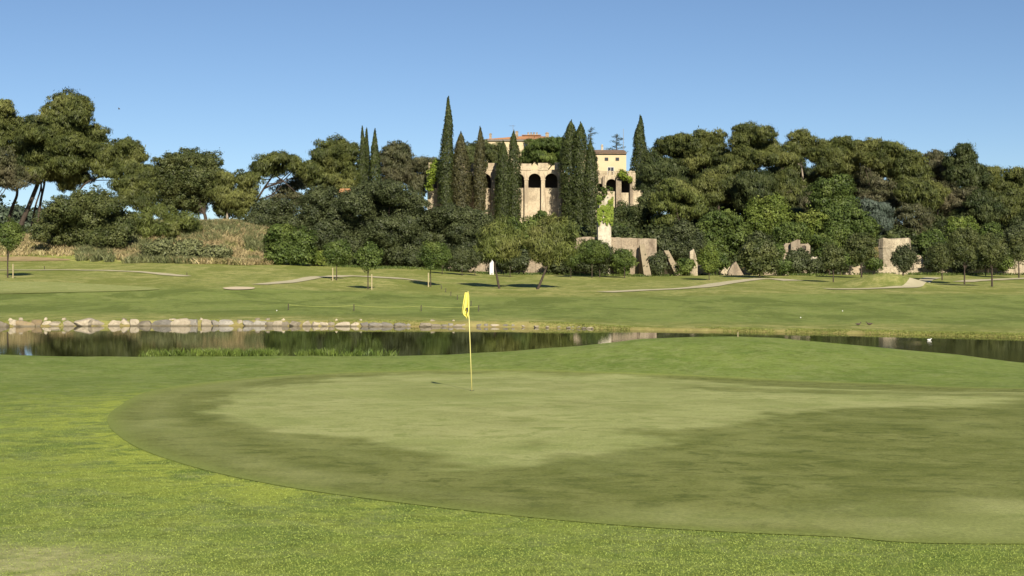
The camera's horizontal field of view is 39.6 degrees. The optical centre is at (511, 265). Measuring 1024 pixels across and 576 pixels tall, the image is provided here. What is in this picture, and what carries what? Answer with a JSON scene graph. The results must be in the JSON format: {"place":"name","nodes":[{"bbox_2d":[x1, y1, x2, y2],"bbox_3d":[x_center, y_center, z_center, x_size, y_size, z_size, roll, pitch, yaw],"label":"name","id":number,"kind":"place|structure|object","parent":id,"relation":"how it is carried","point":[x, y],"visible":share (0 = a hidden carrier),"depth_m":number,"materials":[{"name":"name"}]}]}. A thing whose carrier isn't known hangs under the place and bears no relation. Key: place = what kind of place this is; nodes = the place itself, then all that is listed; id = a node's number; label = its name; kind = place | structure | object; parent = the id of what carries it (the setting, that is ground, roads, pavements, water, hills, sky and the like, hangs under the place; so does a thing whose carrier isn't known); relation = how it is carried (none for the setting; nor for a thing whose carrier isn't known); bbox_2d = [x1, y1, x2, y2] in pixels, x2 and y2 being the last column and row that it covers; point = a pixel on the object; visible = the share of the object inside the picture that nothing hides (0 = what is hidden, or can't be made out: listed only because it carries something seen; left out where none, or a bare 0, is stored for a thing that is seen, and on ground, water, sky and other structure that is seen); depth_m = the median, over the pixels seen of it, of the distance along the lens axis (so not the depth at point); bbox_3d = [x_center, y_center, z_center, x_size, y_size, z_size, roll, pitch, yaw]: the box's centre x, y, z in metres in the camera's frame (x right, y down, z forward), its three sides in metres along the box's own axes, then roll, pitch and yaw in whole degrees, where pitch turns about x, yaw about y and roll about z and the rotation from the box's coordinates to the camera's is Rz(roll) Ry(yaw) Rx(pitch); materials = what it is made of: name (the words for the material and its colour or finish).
{"place":"outdoors","nodes":[
{"label":"outdoors","id":0,"kind":"place"},
{"bbox_2d":[0,230,1023,575],"bbox_3d":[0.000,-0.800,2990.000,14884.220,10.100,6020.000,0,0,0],"label":"ground","id":1,"kind":"structure","parent":0,"point":[54,386],"depth_m":39.88,"materials":[{"name":"green plant"}]},
{"bbox_2d":[0,215,25,277],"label":"young tree","id":2,"kind":"object","parent":1,"relation":"on","point":[11,236],"visible":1,"depth_m":138.61,"materials":[{"name":"green plant"}]},
{"bbox_2d":[0,97,30,221],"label":"pine tree","id":3,"kind":"object","parent":1,"relation":"on","point":[9,120],"visible":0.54,"depth_m":220.09,"materials":[{"name":"green plant"}]},
{"bbox_2d":[0,144,45,195],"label":"pine tree","id":4,"kind":"object","parent":1,"relation":"on","point":[12,174],"visible":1,"depth_m":212.53,"materials":[{"name":"green plant"}]},
{"bbox_2d":[13,114,45,224],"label":"pine tree","id":5,"kind":"object","parent":1,"relation":"on","point":[22,145],"visible":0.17,"depth_m":219.60,"materials":[{"name":"green plant"}]},
{"bbox_2d":[0,233,74,256],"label":"dry scrub","id":6,"kind":"object","parent":1,"relation":"on","point":[37,247],"visible":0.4,"depth_m":186.92,"materials":[{"name":"beige plant"}]},
{"bbox_2d":[10,86,112,225],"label":"pine tree","id":7,"kind":"object","parent":1,"relation":"on","point":[66,132],"visible":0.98,"depth_m":215.85,"materials":[{"name":"green plant"}]},
{"bbox_2d":[0,281,158,293],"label":"putting green","id":8,"kind":"object","parent":1,"relation":"on","point":[8,287],"visible":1,"depth_m":121.78,"materials":[{"name":"green plant"}]},
{"bbox_2d":[26,184,138,250],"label":"spreading bush","id":9,"kind":"object","parent":1,"relation":"on","point":[78,217],"visible":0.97,"depth_m":185.99,"materials":[{"name":"green plant"}]},
{"bbox_2d":[80,134,154,188],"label":"leaning pine","id":10,"kind":"object","parent":1,"relation":"on","point":[117,157],"visible":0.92,"depth_m":213.83,"materials":[{"name":"green plant"}]},
{"bbox_2d":[0,194,242,227],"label":"distant woods","id":11,"kind":"object","parent":1,"relation":"on","point":[18,211],"visible":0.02,"depth_m":340.71,"materials":[{"name":"green plant"}]},
{"bbox_2d":[105,163,163,215],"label":"pine tree","id":12,"kind":"object","parent":1,"relation":"on","point":[137,189],"visible":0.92,"depth_m":210.52,"materials":[{"name":"green plant"}]},
{"bbox_2d":[136,236,174,257],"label":"shrub","id":13,"kind":"object","parent":1,"relation":"on","point":[158,246],"visible":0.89,"depth_m":179.64,"materials":[{"name":"green plant"}]},
{"bbox_2d":[131,200,203,238],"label":"pale leaning bush","id":14,"kind":"object","parent":1,"relation":"on","point":[174,221],"visible":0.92,"depth_m":190.16,"materials":[{"name":"green plant"}]},
{"bbox_2d":[71,217,267,264],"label":"green scrub","id":15,"kind":"object","parent":1,"relation":"on","point":[106,256],"visible":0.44,"depth_m":187.42,"materials":[{"name":"green plant"}]},
{"bbox_2d":[75,218,276,264],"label":"dry scrub","id":16,"kind":"object","parent":1,"relation":"on","point":[239,252],"visible":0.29,"depth_m":186.01,"materials":[{"name":"beige plant"}]},
{"bbox_2d":[169,236,203,257],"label":"shrub","id":17,"kind":"object","parent":1,"relation":"on","point":[188,247],"visible":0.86,"depth_m":180.08,"materials":[{"name":"green plant"}]},
{"bbox_2d":[150,146,224,220],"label":"holm oak","id":18,"kind":"object","parent":1,"relation":"on","point":[187,174],"visible":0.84,"depth_m":218.05,"materials":[{"name":"green plant"}]},
{"bbox_2d":[198,243,232,259],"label":"shrub","id":19,"kind":"object","parent":1,"relation":"on","point":[216,251],"visible":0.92,"depth_m":179.79,"materials":[{"name":"green plant"}]},
{"bbox_2d":[206,168,260,219],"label":"pine tree","id":20,"kind":"object","parent":1,"relation":"on","point":[231,199],"visible":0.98,"depth_m":216.65,"materials":[{"name":"green plant"}]},
{"bbox_2d":[138,346,399,356],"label":"reeds","id":21,"kind":"object","parent":1,"relation":"on","point":[232,352],"visible":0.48,"depth_m":48.34,"materials":[{"name":"green plant"}]},
{"bbox_2d":[239,196,301,227],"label":"holm oak","id":22,"kind":"object","parent":1,"relation":"on","point":[267,212],"visible":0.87,"depth_m":199.99,"materials":[{"name":"green plant"}]},
{"bbox_2d":[246,149,309,219],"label":"open pine","id":23,"kind":"object","parent":1,"relation":"on","point":[273,164],"visible":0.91,"depth_m":220.20,"materials":[{"name":"green plant"}]},
{"bbox_2d":[266,176,306,212],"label":"dry pine","id":24,"kind":"object","parent":1,"relation":"on","point":[283,191],"visible":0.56,"depth_m":225.17,"materials":[{"name":"green plant"}]},
{"bbox_2d":[261,221,322,264],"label":"round shrub","id":25,"kind":"object","parent":1,"relation":"on","point":[290,244],"visible":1,"depth_m":181.82,"materials":[{"name":"green plant"}]},
{"bbox_2d":[291,183,361,250],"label":"grey green tree","id":26,"kind":"object","parent":1,"relation":"on","point":[321,213],"visible":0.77,"depth_m":200.29,"materials":[{"name":"green plant"}]},
{"bbox_2d":[300,134,361,190],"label":"pine tree","id":27,"kind":"object","parent":1,"relation":"on","point":[332,162],"visible":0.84,"depth_m":229.80,"materials":[{"name":"green plant"}]},
{"bbox_2d":[321,237,353,279],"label":"young tree","id":28,"kind":"object","parent":1,"relation":"on","point":[336,253],"visible":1,"depth_m":145.92,"materials":[{"name":"green plant"}]},
{"bbox_2d":[353,238,384,288],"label":"young tree","id":29,"kind":"object","parent":1,"relation":"on","point":[365,254],"visible":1,"depth_m":131.92,"materials":[{"name":"green plant"}]},
{"bbox_2d":[368,129,381,181],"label":"cypress tree","id":30,"kind":"object","parent":1,"relation":"on","point":[375,168],"visible":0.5,"depth_m":230.51,"materials":[{"name":"green plant"}]},
{"bbox_2d":[337,178,435,266],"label":"grey green tree","id":31,"kind":"object","parent":1,"relation":"on","point":[392,214],"visible":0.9,"depth_m":197.48,"materials":[{"name":"green plant"}]},
{"bbox_2d":[379,139,417,186],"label":"pine tree","id":32,"kind":"object","parent":1,"relation":"on","point":[394,163],"visible":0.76,"depth_m":238.48,"materials":[{"name":"green plant"}]},
{"bbox_2d":[404,155,438,194],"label":"pine tree","id":33,"kind":"object","parent":1,"relation":"on","point":[418,181],"visible":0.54,"depth_m":288.58,"materials":[{"name":"green plant"}]},
{"bbox_2d":[412,238,451,286],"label":"young tree","id":34,"kind":"object","parent":1,"relation":"on","point":[434,255],"visible":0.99,"depth_m":141.80,"materials":[{"name":"green plant"}]},
{"bbox_2d":[434,96,455,204],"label":"cypress tree","id":35,"kind":"object","parent":1,"relation":"on","point":[444,167],"visible":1,"depth_m":263.17,"materials":[{"name":"green plant"}]},
{"bbox_2d":[421,202,496,250],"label":"grey green tree","id":36,"kind":"object","parent":1,"relation":"on","point":[452,225],"visible":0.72,"depth_m":199.42,"materials":[{"name":"green plant"}]},
{"bbox_2d":[449,131,473,207],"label":"cypress tree","id":37,"kind":"object","parent":1,"relation":"on","point":[463,195],"visible":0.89,"depth_m":262.93,"materials":[{"name":"green plant"}]},
{"bbox_2d":[472,126,487,211],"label":"cypress tree","id":38,"kind":"object","parent":1,"relation":"on","point":[479,198],"visible":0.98,"depth_m":264.32,"materials":[{"name":"green plant"}]},
{"bbox_2d":[457,138,507,169],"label":"stone pine","id":39,"kind":"object","parent":1,"relation":"on","point":[491,151],"visible":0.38,"depth_m":282.29,"materials":[{"name":"green plant"}]},
{"bbox_2d":[473,214,525,288],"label":"young pine","id":40,"kind":"object","parent":1,"relation":"on","point":[497,241],"visible":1,"depth_m":144.09,"materials":[{"name":"green plant"}]},
{"bbox_2d":[492,140,512,221],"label":"cypress tree","id":41,"kind":"object","parent":1,"relation":"on","point":[501,182],"visible":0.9,"depth_m":263.08,"materials":[{"name":"green plant"}]},
{"bbox_2d":[1,319,1023,337],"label":"bank weeds","id":42,"kind":"object","parent":1,"relation":"on","point":[883,331],"visible":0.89,"depth_m":72.00,"materials":[{"name":"green plant"}]},
{"bbox_2d":[506,131,522,222],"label":"cypress tree","id":43,"kind":"object","parent":1,"relation":"on","point":[513,155],"visible":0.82,"depth_m":264.26,"materials":[{"name":"green plant"}]},
{"bbox_2d":[427,129,642,228],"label":"villa","id":44,"kind":"object","parent":1,"relation":"on","point":[539,189],"visible":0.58,"depth_m":270.12,"materials":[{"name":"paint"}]},
{"bbox_2d":[519,135,569,169],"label":"stone pine","id":45,"kind":"object","parent":1,"relation":"on","point":[542,150],"visible":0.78,"depth_m":281.38,"materials":[{"name":"green plant"}]},
{"bbox_2d":[521,212,579,288],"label":"young pine","id":46,"kind":"object","parent":1,"relation":"on","point":[547,243],"visible":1,"depth_m":143.86,"materials":[{"name":"green plant"}]},
{"bbox_2d":[107,369,1023,543],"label":"putting green","id":47,"kind":"object","parent":1,"relation":"on","point":[910,463],"visible":1,"depth_m":17.80,"materials":[{"name":"green plant"}]},
{"bbox_2d":[557,119,582,224],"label":"cypress tree","id":48,"kind":"object","parent":1,"relation":"on","point":[566,155],"visible":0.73,"depth_m":262.20,"materials":[{"name":"green plant"}]},
{"bbox_2d":[568,121,591,224],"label":"cypress tree","id":49,"kind":"object","parent":1,"relation":"on","point":[580,135],"visible":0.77,"depth_m":260.77,"materials":[{"name":"green plant"}]},
{"bbox_2d":[581,139,599,231],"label":"cypress tree","id":50,"kind":"object","parent":1,"relation":"on","point":[591,215],"visible":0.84,"depth_m":260.01,"materials":[{"name":"green plant"}]},
{"bbox_2d":[576,239,612,277],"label":"young tree","id":51,"kind":"object","parent":1,"relation":"on","point":[591,251],"visible":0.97,"depth_m":181.24,"materials":[{"name":"green plant"}]},
{"bbox_2d":[597,194,613,273],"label":"ivy pier","id":52,"kind":"structure","parent":1,"relation":"on","point":[605,214],"depth_m":194.40,"materials":[{"name":"beige stone"}]},
{"bbox_2d":[573,237,656,275],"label":"retaining wall","id":53,"kind":"structure","parent":1,"relation":"on","point":[633,244],"depth_m":195.98,"materials":[{"name":"beige stone"}]},
{"bbox_2d":[613,198,655,230],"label":"broad tree","id":54,"kind":"object","parent":1,"relation":"on","point":[633,216],"visible":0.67,"depth_m":232.93,"materials":[{"name":"green plant"}]},
{"bbox_2d":[627,115,647,188],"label":"cypress tree","id":55,"kind":"object","parent":1,"relation":"on","point":[639,145],"visible":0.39,"depth_m":284.08,"materials":[{"name":"green plant"}]},
{"bbox_2d":[294,209,1008,274],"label":"undergrowth","id":56,"kind":"object","parent":1,"relation":"on","point":[649,231],"visible":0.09,"depth_m":209.50,"materials":[{"name":"green plant"}]},
{"bbox_2d":[644,251,671,274],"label":"shrub","id":57,"kind":"object","parent":1,"relation":"on","point":[658,262],"visible":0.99,"depth_m":192.45,"materials":[{"name":"green plant"}]},
{"bbox_2d":[294,263,1023,276],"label":"tall grass","id":58,"kind":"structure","parent":1,"relation":"on","point":[662,275],"depth_m":189.82,"materials":[{"name":"green plant"}]},
{"bbox_2d":[632,149,690,214],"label":"pine tree","id":59,"kind":"object","parent":1,"relation":"on","point":[654,167],"visible":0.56,"depth_m":234.98,"materials":[{"name":"green plant"}]},
{"bbox_2d":[648,130,691,158],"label":"stone pine","id":60,"kind":"object","parent":1,"relation":"on","point":[670,145],"visible":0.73,"depth_m":259.76,"materials":[{"name":"green plant"}]},
{"bbox_2d":[642,177,708,227],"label":"pine tree","id":61,"kind":"object","parent":1,"relation":"on","point":[678,200],"visible":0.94,"depth_m":226.66,"materials":[{"name":"green plant"}]},
{"bbox_2d":[659,218,707,260],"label":"broad tree","id":62,"kind":"object","parent":1,"relation":"on","point":[689,236],"visible":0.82,"depth_m":204.66,"materials":[{"name":"green plant"}]},
{"bbox_2d":[678,125,728,175],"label":"stone pine","id":63,"kind":"object","parent":1,"relation":"on","point":[704,147],"visible":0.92,"depth_m":254.12,"materials":[{"name":"green plant"}]},
{"bbox_2d":[695,245,724,279],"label":"young tree","id":64,"kind":"object","parent":1,"relation":"on","point":[708,258],"visible":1,"depth_m":171.20,"materials":[{"name":"green plant"}]},
{"bbox_2d":[690,162,742,209],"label":"pine tree","id":65,"kind":"object","parent":1,"relation":"on","point":[713,183],"visible":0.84,"depth_m":236.69,"materials":[{"name":"green plant"}]},
{"bbox_2d":[696,207,754,263],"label":"broad tree","id":66,"kind":"object","parent":1,"relation":"on","point":[727,231],"visible":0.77,"depth_m":208.13,"materials":[{"name":"green plant"}]},
{"bbox_2d":[726,168,781,210],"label":"pine tree","id":67,"kind":"object","parent":1,"relation":"on","point":[761,183],"visible":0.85,"depth_m":232.31,"materials":[{"name":"green plant"}]},
{"bbox_2d":[736,237,788,277],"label":"shrub","id":68,"kind":"object","parent":1,"relation":"on","point":[761,255],"visible":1,"depth_m":178.71,"materials":[{"name":"green plant"}]},
{"bbox_2d":[718,120,806,174],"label":"pine tree","id":69,"kind":"object","parent":1,"relation":"on","point":[753,146],"visible":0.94,"depth_m":247.55,"materials":[{"name":"green plant"}]},
{"bbox_2d":[742,191,794,235],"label":"broad tree","id":70,"kind":"object","parent":1,"relation":"on","point":[767,214],"visible":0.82,"depth_m":210.26,"materials":[{"name":"green plant"}]},
{"bbox_2d":[768,220,810,244],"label":"broad tree","id":71,"kind":"object","parent":1,"relation":"on","point":[786,231],"visible":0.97,"depth_m":204.06,"materials":[{"name":"green plant"}]},
{"bbox_2d":[771,166,810,207],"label":"pine tree","id":72,"kind":"object","parent":1,"relation":"on","point":[791,180],"visible":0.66,"depth_m":234.96,"materials":[{"name":"green plant"}]},
{"bbox_2d":[785,247,813,273],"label":"shrub","id":73,"kind":"object","parent":1,"relation":"on","point":[799,258],"visible":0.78,"depth_m":191.05,"materials":[{"name":"green plant"}]},
{"bbox_2d":[784,128,819,179],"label":"pine tree","id":74,"kind":"object","parent":1,"relation":"on","point":[799,140],"visible":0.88,"depth_m":257.07,"materials":[{"name":"green plant"}]},
{"bbox_2d":[792,205,829,249],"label":"broad tree","id":75,"kind":"object","parent":1,"relation":"on","point":[814,222],"visible":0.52,"depth_m":209.69,"materials":[{"name":"green plant"}]},
{"bbox_2d":[802,173,861,218],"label":"broad tree","id":76,"kind":"object","parent":1,"relation":"on","point":[830,196],"visible":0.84,"depth_m":214.40,"materials":[{"name":"green plant"}]},
{"bbox_2d":[801,135,864,180],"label":"pine tree","id":77,"kind":"object","parent":1,"relation":"on","point":[833,156],"visible":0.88,"depth_m":253.26,"materials":[{"name":"green plant"}]},
{"bbox_2d":[821,241,848,281],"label":"round tree","id":78,"kind":"object","parent":1,"relation":"on","point":[834,260],"visible":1,"depth_m":162.41,"materials":[{"name":"green plant"}]},
{"bbox_2d":[820,206,884,245],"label":"broad tree","id":79,"kind":"object","parent":1,"relation":"on","point":[840,227],"visible":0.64,"depth_m":205.82,"materials":[{"name":"green plant"}]},
{"bbox_2d":[843,231,878,276],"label":"round tree","id":80,"kind":"object","parent":1,"relation":"on","point":[860,246],"visible":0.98,"depth_m":175.28,"materials":[{"name":"green plant"}]},
{"bbox_2d":[857,196,895,235],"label":"cedar tree","id":81,"kind":"object","parent":1,"relation":"on","point":[882,213],"visible":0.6,"depth_m":220.21,"materials":[{"name":"green plant"}]},
{"bbox_2d":[854,175,900,208],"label":"pine tree","id":82,"kind":"object","parent":1,"relation":"on","point":[877,190],"visible":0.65,"depth_m":238.67,"materials":[{"name":"green plant"}]},
{"bbox_2d":[853,136,908,189],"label":"pine tree","id":83,"kind":"object","parent":1,"relation":"on","point":[879,156],"visible":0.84,"depth_m":249.89,"materials":[{"name":"green plant"}]},
{"bbox_2d":[878,238,910,266],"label":"stone bastion","id":84,"kind":"object","parent":1,"relation":"on","point":[887,248],"visible":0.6,"depth_m":197.08,"materials":[{"name":"beige stone"}]},
{"bbox_2d":[842,266,946,274],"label":"rubble wall","id":85,"kind":"structure","parent":1,"relation":"on","point":[856,269],"depth_m":192.96,"materials":[{"name":"beige stone"}]},
{"bbox_2d":[890,243,920,275],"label":"round tree","id":86,"kind":"object","parent":1,"relation":"on","point":[904,258],"visible":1,"depth_m":171.25,"materials":[{"name":"green plant"}]},
{"bbox_2d":[890,148,935,185],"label":"pine tree","id":87,"kind":"object","parent":1,"relation":"on","point":[912,164],"visible":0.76,"depth_m":246.53,"materials":[{"name":"green plant"}]},
{"bbox_2d":[892,202,934,235],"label":"pine tree","id":88,"kind":"object","parent":1,"relation":"on","point":[907,216],"visible":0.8,"depth_m":226.17,"materials":[{"name":"green plant"}]},
{"bbox_2d":[889,176,950,231],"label":"pine tree","id":89,"kind":"object","parent":1,"relation":"on","point":[929,192],"visible":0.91,"depth_m":230.00,"materials":[{"name":"green plant"}]},
{"bbox_2d":[913,227,948,258],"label":"broad tree","id":90,"kind":"object","parent":1,"relation":"on","point":[926,240],"visible":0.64,"depth_m":207.09,"materials":[{"name":"green plant"}]},
{"bbox_2d":[923,149,949,214],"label":"pine tree","id":91,"kind":"object","parent":1,"relation":"on","point":[935,159],"visible":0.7,"depth_m":248.62,"materials":[{"name":"green plant"}]},
{"bbox_2d":[926,241,955,279],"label":"round tree","id":92,"kind":"object","parent":1,"relation":"on","point":[940,257],"visible":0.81,"depth_m":167.27,"materials":[{"name":"green plant"}]},
{"bbox_2d":[939,185,978,216],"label":"pine tree","id":93,"kind":"object","parent":1,"relation":"on","point":[957,197],"visible":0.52,"depth_m":233.15,"materials":[{"name":"green plant"}]},
{"bbox_2d":[943,226,980,283],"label":"round tree","id":94,"kind":"object","parent":1,"relation":"on","point":[962,246],"visible":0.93,"depth_m":155.22,"materials":[{"name":"green plant"}]},
{"bbox_2d":[941,213,982,247],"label":"broad tree","id":95,"kind":"object","parent":1,"relation":"on","point":[962,222],"visible":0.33,"depth_m":210.98,"materials":[{"name":"green plant"}]},
{"bbox_2d":[940,142,998,200],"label":"pine tree","id":96,"kind":"object","parent":1,"relation":"on","point":[966,168],"visible":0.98,"depth_m":242.27,"materials":[{"name":"green plant"}]},
{"bbox_2d":[949,188,1011,227],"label":"pine tree","id":97,"kind":"object","parent":1,"relation":"on","point":[983,206],"visible":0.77,"depth_m":227.95,"materials":[{"name":"green plant"}]},
{"bbox_2d":[975,231,1011,286],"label":"round tree","id":98,"kind":"object","parent":1,"relation":"on","point":[988,243],"visible":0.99,"depth_m":146.10,"materials":[{"name":"green plant"}]},
{"bbox_2d":[994,186,1023,226],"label":"pine tree","id":99,"kind":"object","parent":1,"relation":"on","point":[1012,199],"visible":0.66,"depth_m":230.67,"materials":[{"name":"green plant"}]},
{"bbox_2d":[998,165,1023,193],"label":"pine tree","id":100,"kind":"object","parent":1,"relation":"on","point":[1016,172],"visible":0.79,"depth_m":243.40,"materials":[{"name":"green plant"}]},
{"bbox_2d":[1007,230,1023,277],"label":"round tree","id":101,"kind":"object","parent":1,"relation":"on","point":[1016,242],"visible":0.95,"depth_m":177.21,"materials":[{"name":"green plant"}]},
{"bbox_2d":[0,326,1023,362],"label":"pond water","id":102,"kind":"structure","parent":0,"point":[94,341],"depth_m":64.47,"materials":[{"name":"green liquid"}]},
{"bbox_2d":[0,0,1023,222],"label":"sky","id":103,"kind":"structure","parent":0,"point":[245,79],"materials":[{"name":"blue"}]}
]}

